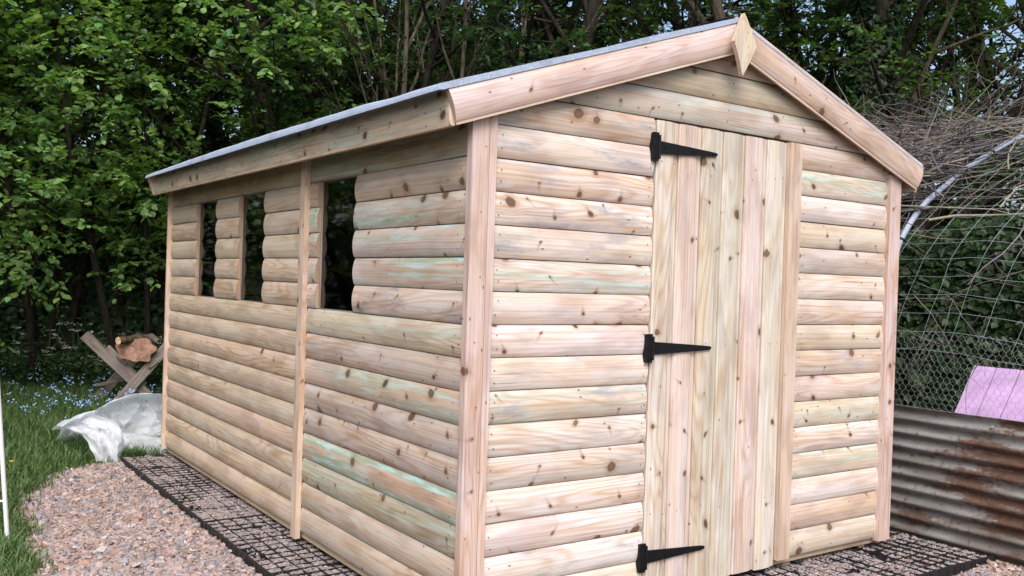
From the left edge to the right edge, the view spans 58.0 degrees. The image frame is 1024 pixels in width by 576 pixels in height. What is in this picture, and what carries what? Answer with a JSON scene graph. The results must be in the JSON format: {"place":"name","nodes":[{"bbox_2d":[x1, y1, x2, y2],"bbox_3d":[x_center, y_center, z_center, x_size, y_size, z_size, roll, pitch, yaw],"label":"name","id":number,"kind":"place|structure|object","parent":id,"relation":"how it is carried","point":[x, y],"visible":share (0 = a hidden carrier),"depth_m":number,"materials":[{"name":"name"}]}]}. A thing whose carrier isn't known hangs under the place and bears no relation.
{"place":"outdoors","nodes":[
{"label":"outdoors","id":0,"kind":"place"},
{"bbox_2d":[0,371,168,575],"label":"grass","id":1,"kind":"structure","parent":0,"point":[32,445],"depth_m":6.86,"materials":[{"name":"green plant"}]},
{"bbox_2d":[2,366,160,420],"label":"forget me nots","id":2,"kind":"object","parent":1,"relation":"on","point":[81,404],"visible":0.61,"depth_m":8.27,"materials":[{"name":"blue plant"}]},
{"bbox_2d":[52,393,167,463],"bbox_3d":[-2.785,0.974,6.789,1.093,0.440,0.988,2,0,-35],"label":"plastic sheet","id":3,"kind":"object","parent":1,"relation":"on","point":[108,431],"visible":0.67,"depth_m":6.75,"materials":[{"name":"white plastic"}]},
{"bbox_2d":[0,461,1023,575],"bbox_3d":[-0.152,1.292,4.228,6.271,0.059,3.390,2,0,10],"label":"gravel","id":4,"kind":"structure","parent":0,"point":[86,564],"depth_m":4.59,"materials":[{"name":"beige gravel"}]},
{"bbox_2d":[0,446,156,575],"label":"grass tufts","id":5,"kind":"object","parent":4,"relation":"on","point":[125,453],"visible":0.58,"depth_m":4.86,"materials":[{"name":"green plant"}]},
{"bbox_2d":[16,465,224,575],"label":"stone","id":6,"kind":"object","parent":4,"relation":"on","point":[124,560],"visible":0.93,"depth_m":4.61,"materials":[{"name":"beige stone"}]},
{"bbox_2d":[121,453,184,474],"bbox_3d":[-2.358,1.199,6.284,0.484,0.055,0.486,2,0,-35],"label":"gravel grid","id":7,"kind":"object","parent":4,"relation":"on","point":[128,465],"visible":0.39,"depth_m":6.22,"materials":[{"name":"black plastic"}]},
{"bbox_2d":[137,465,206,489],"bbox_3d":[-2.083,1.208,5.889,0.484,0.055,0.486,1,1,-35],"label":"gravel grid","id":8,"kind":"object","parent":4,"relation":"on","point":[144,477],"visible":0.38,"depth_m":5.87,"materials":[{"name":"black plastic"}]},
{"bbox_2d":[156,479,236,505],"bbox_3d":[-1.810,1.220,5.494,0.484,0.056,0.486,2,0,-35],"label":"gravel grid","id":9,"kind":"object","parent":4,"relation":"on","point":[163,492],"visible":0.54,"depth_m":5.44,"materials":[{"name":"black plastic"}]},
{"bbox_2d":[178,496,253,527],"bbox_3d":[-1.534,1.237,5.099,0.484,0.055,0.486,2,0,-35],"label":"gravel grid","id":10,"kind":"object","parent":4,"relation":"on","point":[187,510],"visible":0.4,"depth_m":5.05,"materials":[{"name":"black plastic"}]},
{"bbox_2d":[203,514,289,553],"bbox_3d":[-1.261,1.243,4.702,0.484,0.055,0.486,2,1,-35],"label":"gravel grid","id":11,"kind":"object","parent":4,"relation":"on","point":[213,531],"visible":0.37,"depth_m":4.66,"materials":[{"name":"black plastic"}]},
{"bbox_2d":[233,536,339,575],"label":"gravel grid","id":12,"kind":"object","parent":4,"relation":"on","point":[244,554],"visible":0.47,"depth_m":4.26,"materials":[{"name":"black plastic"}]},
{"bbox_2d":[270,562,361,575],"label":"gravel grid","id":13,"kind":"object","parent":4,"relation":"on","point":[333,565],"visible":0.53,"depth_m":4.02,"materials":[{"name":"black plastic"}]},
{"bbox_2d":[123,453,986,575],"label":"grid gravel","id":14,"kind":"structure","parent":4,"relation":"on","point":[218,514],"depth_m":4.58,"materials":[{"name":"stone"}]},
{"bbox_2d":[731,570,772,575],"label":"gravel grid","id":15,"kind":"object","parent":4,"relation":"on","point":[756,571],"visible":0.34,"depth_m":4.19,"materials":[{"name":"black plastic"}]},
{"bbox_2d":[761,557,883,575],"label":"gravel grid","id":16,"kind":"object","parent":4,"relation":"on","point":[825,562],"visible":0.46,"depth_m":4.31,"materials":[{"name":"black plastic"}]},
{"bbox_2d":[823,541,959,575],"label":"gravel grid","id":17,"kind":"object","parent":4,"relation":"on","point":[951,570],"visible":0.56,"depth_m":4.46,"materials":[{"name":"black plastic"}]},
{"bbox_2d":[889,529,901,534],"bbox_3d":[1.778,1.339,5.059,0.484,0.055,0.486,1,1,-35],"label":"gravel grid","id":18,"kind":"object","parent":4,"relation":"on","point":[897,532],"visible":0.03,"depth_m":5.00,"materials":[{"name":"black plastic"}]},
{"bbox_2d":[882,532,996,572],"bbox_3d":[2.220,1.356,4.777,0.484,0.055,0.486,2,0,-35],"label":"gravel grid","id":19,"kind":"object","parent":4,"relation":"on","point":[965,566],"visible":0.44,"depth_m":4.65,"materials":[{"name":"black plastic"}]},
{"bbox_2d":[890,404,1023,567],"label":"corrugated iron sheet","id":20,"kind":"object","parent":4,"relation":"on","point":[957,479],"visible":0.24,"depth_m":4.78,"materials":[{"name":"galvanised steel"},{"name":"rusted steel"}]},
{"bbox_2d":[17,0,1023,212],"label":"sky","id":21,"kind":"structure","parent":0,"point":[1008,2],"materials":[{"name":"white"}]},
{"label":"ground","id":22,"kind":"structure","parent":0,"visible":0},
{"bbox_2d":[0,391,8,537],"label":"white metal frame","id":23,"kind":"object","parent":22,"relation":"on","point":[4,492],"visible":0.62,"depth_m":4.39,"materials":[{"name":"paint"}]},
{"bbox_2d":[0,326,39,384],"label":"cow parsley","id":24,"kind":"object","parent":22,"relation":"on","point":[12,361],"visible":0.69,"depth_m":9.55,"materials":[{"name":"white plant"}]},
{"bbox_2d":[9,302,58,371],"bbox_3d":[-5.197,0.647,10.265,0.724,1.009,0.688,2,0,4],"label":"cow parsley","id":25,"kind":"object","parent":22,"relation":"on","point":[36,341],"visible":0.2,"depth_m":10.17,"materials":[{"name":"white plant"}]},
{"bbox_2d":[13,322,100,384],"bbox_3d":[-4.693,0.779,9.704,0.938,0.847,0.760,2,0,-13],"label":"cow parsley","id":26,"kind":"object","parent":22,"relation":"on","point":[45,364],"visible":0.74,"depth_m":9.66,"materials":[{"name":"white plant"}]},
{"bbox_2d":[36,306,106,380],"bbox_3d":[-4.780,0.693,9.961,0.806,0.999,0.792,2,0,-26],"label":"cow parsley","id":27,"kind":"object","parent":22,"relation":"on","point":[72,350],"visible":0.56,"depth_m":9.97,"materials":[{"name":"white plant"}]},
{"bbox_2d":[0,311,163,393],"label":"undergrowth","id":28,"kind":"object","parent":22,"relation":"on","point":[78,364],"visible":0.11,"depth_m":9.54,"materials":[{"name":"green plant"}]},
{"bbox_2d":[0,232,164,380],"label":"undergrowth bank","id":29,"kind":"structure","parent":22,"relation":"on","point":[89,309],"depth_m":10.24,"materials":[{"name":"green plant"}]},
{"bbox_2d":[62,333,125,385],"bbox_3d":[-4.247,0.835,9.761,0.831,0.750,0.673,2,0,27],"label":"cow parsley","id":30,"kind":"object","parent":22,"relation":"on","point":[105,373],"visible":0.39,"depth_m":9.70,"materials":[{"name":"white plant"}]},
{"bbox_2d":[0,0,233,246],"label":"hazel tree","id":31,"kind":"object","parent":22,"relation":"on","point":[30,5],"visible":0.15,"depth_m":9.95,"materials":[{"name":"green plant"}]},
{"bbox_2d":[80,331,163,399],"bbox_3d":[-3.716,0.794,8.804,0.853,0.790,0.686,2,0,-35],"label":"sawhorse","id":32,"kind":"object","parent":22,"relation":"on","point":[123,369],"visible":0.64,"depth_m":8.58,"materials":[{"name":"brown wood"}]},
{"bbox_2d":[115,334,156,361],"bbox_3d":[-3.552,0.555,8.719,0.358,0.246,0.411,2,0,-23],"label":"log","id":33,"kind":"object","parent":32,"relation":"on","point":[141,349],"visible":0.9,"depth_m":8.54,"materials":[{"name":"brown wood"}]},
{"bbox_2d":[115,334,148,343],"bbox_3d":[-3.515,0.475,8.546,0.074,0.081,0.330,2,0,25],"label":"branch log","id":34,"kind":"object","parent":33,"relation":"on","point":[124,339],"visible":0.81,"depth_m":8.47,"materials":[{"name":"brown wood"}]},
{"bbox_2d":[105,306,149,379],"bbox_3d":[-4.190,0.689,10.126,0.716,0.998,0.680,2,0,-23],"label":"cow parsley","id":35,"kind":"object","parent":22,"relation":"on","point":[127,330],"visible":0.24,"depth_m":10.06,"materials":[{"name":"white plant"}]},
{"bbox_2d":[98,333,161,386],"bbox_3d":[-3.898,0.848,9.843,0.676,0.753,0.834,2,0,6],"label":"cow parsley","id":36,"kind":"object","parent":22,"relation":"on","point":[140,368],"visible":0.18,"depth_m":9.80,"materials":[{"name":"white plant"}]},
{"bbox_2d":[2,0,260,291],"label":"woodland tree","id":37,"kind":"object","parent":22,"relation":"on","point":[121,125],"depth_m":15.58,"materials":[{"name":"green plant"}]},
{"bbox_2d":[0,0,275,384],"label":"hazel tree","id":38,"kind":"object","parent":22,"relation":"on","point":[12,200],"visible":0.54,"depth_m":9.35,"materials":[{"name":"green plant"}]},
{"bbox_2d":[145,339,163,393],"bbox_3d":[-3.531,0.767,9.604,0.626,0.918,0.659,2,1,-40],"label":"cow parsley","id":39,"kind":"object","parent":22,"relation":"on","point":[156,376],"visible":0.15,"depth_m":9.49,"materials":[{"name":"white plant"}]},
{"bbox_2d":[0,0,375,387],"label":"hazel tree","id":40,"kind":"object","parent":22,"relation":"on","point":[161,149],"visible":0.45,"depth_m":9.39,"materials":[{"name":"green plant"}]},
{"bbox_2d":[0,2,379,286],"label":"hazel tree","id":41,"kind":"object","parent":22,"relation":"on","point":[66,11],"visible":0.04,"depth_m":11.68,"materials":[{"name":"green plant"}]},
{"bbox_2d":[0,0,500,250],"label":"hazel tree","id":42,"kind":"object","parent":22,"relation":"on","point":[243,29],"visible":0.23,"depth_m":9.03,"materials":[{"name":"green plant"}]},
{"bbox_2d":[13,0,512,246],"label":"woodland tree","id":43,"kind":"object","parent":22,"relation":"on","point":[297,69],"visible":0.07,"depth_m":10.92,"materials":[{"name":"green plant"}]},
{"bbox_2d":[33,0,559,201],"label":"woodland tree","id":44,"kind":"object","parent":22,"relation":"on","point":[269,121],"visible":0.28,"depth_m":9.28,"materials":[{"name":"green plant"}]},
{"bbox_2d":[228,0,575,119],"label":"woodland tree","id":45,"kind":"object","parent":22,"relation":"on","point":[353,78],"visible":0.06,"depth_m":11.81,"materials":[{"name":"green plant"}]},
{"bbox_2d":[282,0,611,111],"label":"bare stemmed shrub","id":46,"kind":"object","parent":22,"relation":"on","point":[408,42],"visible":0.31,"depth_m":9.48,"materials":[{"name":"brown plant"}]},
{"bbox_2d":[344,0,667,98],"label":"woodland tree","id":47,"kind":"object","parent":22,"relation":"on","point":[661,23],"visible":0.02,"depth_m":15.25,"materials":[{"name":"green plant"}]},
{"bbox_2d":[0,3,1023,358],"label":"woodland","id":48,"kind":"object","parent":22,"relation":"on","point":[448,67],"depth_m":17.00,"materials":[{"name":"green plant"}]},
{"bbox_2d":[283,0,780,125],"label":"woodland tree","id":49,"kind":"object","parent":22,"relation":"on","point":[588,8],"visible":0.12,"depth_m":10.12,"materials":[{"name":"green plant"}]},
{"bbox_2d":[360,0,972,223],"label":"woodland tree","id":50,"kind":"object","parent":22,"relation":"on","point":[666,13],"visible":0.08,"depth_m":11.48,"materials":[{"name":"green plant"}]},
{"bbox_2d":[523,0,930,212],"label":"woodland tree","id":51,"kind":"object","parent":22,"relation":"on","point":[840,11],"visible":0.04,"depth_m":11.53,"materials":[{"name":"green plant"}]},
{"bbox_2d":[592,0,1023,229],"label":"woodland tree","id":52,"kind":"object","parent":22,"relation":"on","point":[912,46],"visible":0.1,"depth_m":11.52,"materials":[{"name":"green plant"}]},
{"bbox_2d":[602,0,1023,141],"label":"leaning tree","id":53,"kind":"object","parent":22,"relation":"on","point":[717,9],"visible":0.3,"depth_m":10.10,"materials":[{"name":"brown plant"}]},
{"bbox_2d":[677,0,1017,220],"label":"woodland tree","id":54,"kind":"object","parent":22,"relation":"on","point":[744,1],"depth_m":16.41,"materials":[{"name":"green plant"}]},
{"bbox_2d":[680,0,1023,228],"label":"woodland tree","id":55,"kind":"object","parent":22,"relation":"on","point":[795,51],"visible":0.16,"depth_m":10.91,"materials":[{"name":"green plant"}]},
{"bbox_2d":[838,0,905,139],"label":"ivy clad tree","id":56,"kind":"object","parent":22,"relation":"on","point":[867,12],"visible":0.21,"depth_m":9.46,"materials":[{"name":"green plant"}]},
{"bbox_2d":[771,0,1023,411],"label":"woodland tree","id":57,"kind":"object","parent":22,"relation":"on","point":[881,10],"visible":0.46,"depth_m":9.20,"materials":[{"name":"green plant"}]},
{"bbox_2d":[835,0,1023,287],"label":"woodland tree","id":58,"kind":"object","parent":22,"relation":"on","point":[977,94],"visible":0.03,"depth_m":13.95,"materials":[{"name":"green plant"}]},
{"bbox_2d":[886,0,1023,270],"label":"woodland tree","id":59,"kind":"object","parent":22,"relation":"on","point":[980,53],"visible":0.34,"depth_m":10.75,"materials":[{"name":"green plant"}]},
{"bbox_2d":[894,208,1023,411],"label":"ivy hedge","id":60,"kind":"object","parent":22,"relation":"on","point":[916,315],"visible":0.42,"depth_m":6.90,"materials":[{"name":"green plant"}]},
{"bbox_2d":[899,135,1023,252],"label":"hoop tunnel","id":61,"kind":"structure","parent":22,"relation":"on","point":[914,216],"depth_m":5.45,"materials":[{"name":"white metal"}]},
{"bbox_2d":[794,10,1023,413],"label":"brushwood","id":62,"kind":"object","parent":61,"relation":"on","point":[898,134],"visible":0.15,"depth_m":5.66,"materials":[{"name":"plant"}]},
{"bbox_2d":[895,330,1023,420],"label":"chicken wire","id":63,"kind":"object","parent":61,"relation":"attached to","point":[960,375],"visible":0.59,"depth_m":4.83,"materials":[{"name":"grey metal"}]},
{"bbox_2d":[897,139,1023,365],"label":"wire netting","id":64,"kind":"object","parent":61,"relation":"attached to","point":[969,241],"visible":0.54,"depth_m":5.04,"materials":[{"name":"grey metal"}]},
{"bbox_2d":[955,366,1023,421],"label":"painted coop","id":65,"kind":"structure","parent":22,"relation":"on","point":[988,392],"depth_m":4.98,"materials":[{"name":"pink paint"}]},
{"label":"gravel grid","id":66,"kind":"object","parent":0,"visible":0},
{"bbox_2d":[145,13,923,575],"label":"garden shed","id":67,"kind":"structure","parent":66,"relation":"on","point":[625,309],"depth_m":3.90,"materials":[{"name":"brown wood"}]},
{"bbox_2d":[197,199,220,297],"bbox_3d":[-1.898,-0.243,5.817,0.036,0.620,0.431,2,0,-35],"label":"window","id":68,"kind":"structure","parent":67,"relation":"in","point":[207,240],"depth_m":5.84,"materials":[{"name":"black glass"}]},
{"bbox_2d":[239,190,269,302],"bbox_3d":[-1.420,-0.223,5.129,0.036,0.620,0.431,2,0,-35],"label":"window","id":69,"kind":"structure","parent":67,"relation":"in","point":[252,258],"depth_m":5.15,"materials":[{"name":"black glass"}]},
{"bbox_2d":[318,174,361,312],"bbox_3d":[-0.774,-0.196,4.200,0.036,0.620,0.421,2,0,-35],"label":"window","id":70,"kind":"structure","parent":67,"relation":"in","point":[336,285],"depth_m":4.21,"materials":[{"name":"black glass"}]},
{"bbox_2d":[636,120,786,575],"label":"door","id":71,"kind":"structure","parent":67,"relation":"in","point":[716,266],"depth_m":3.96,"materials":[{"name":"brown wood"}]}
]}

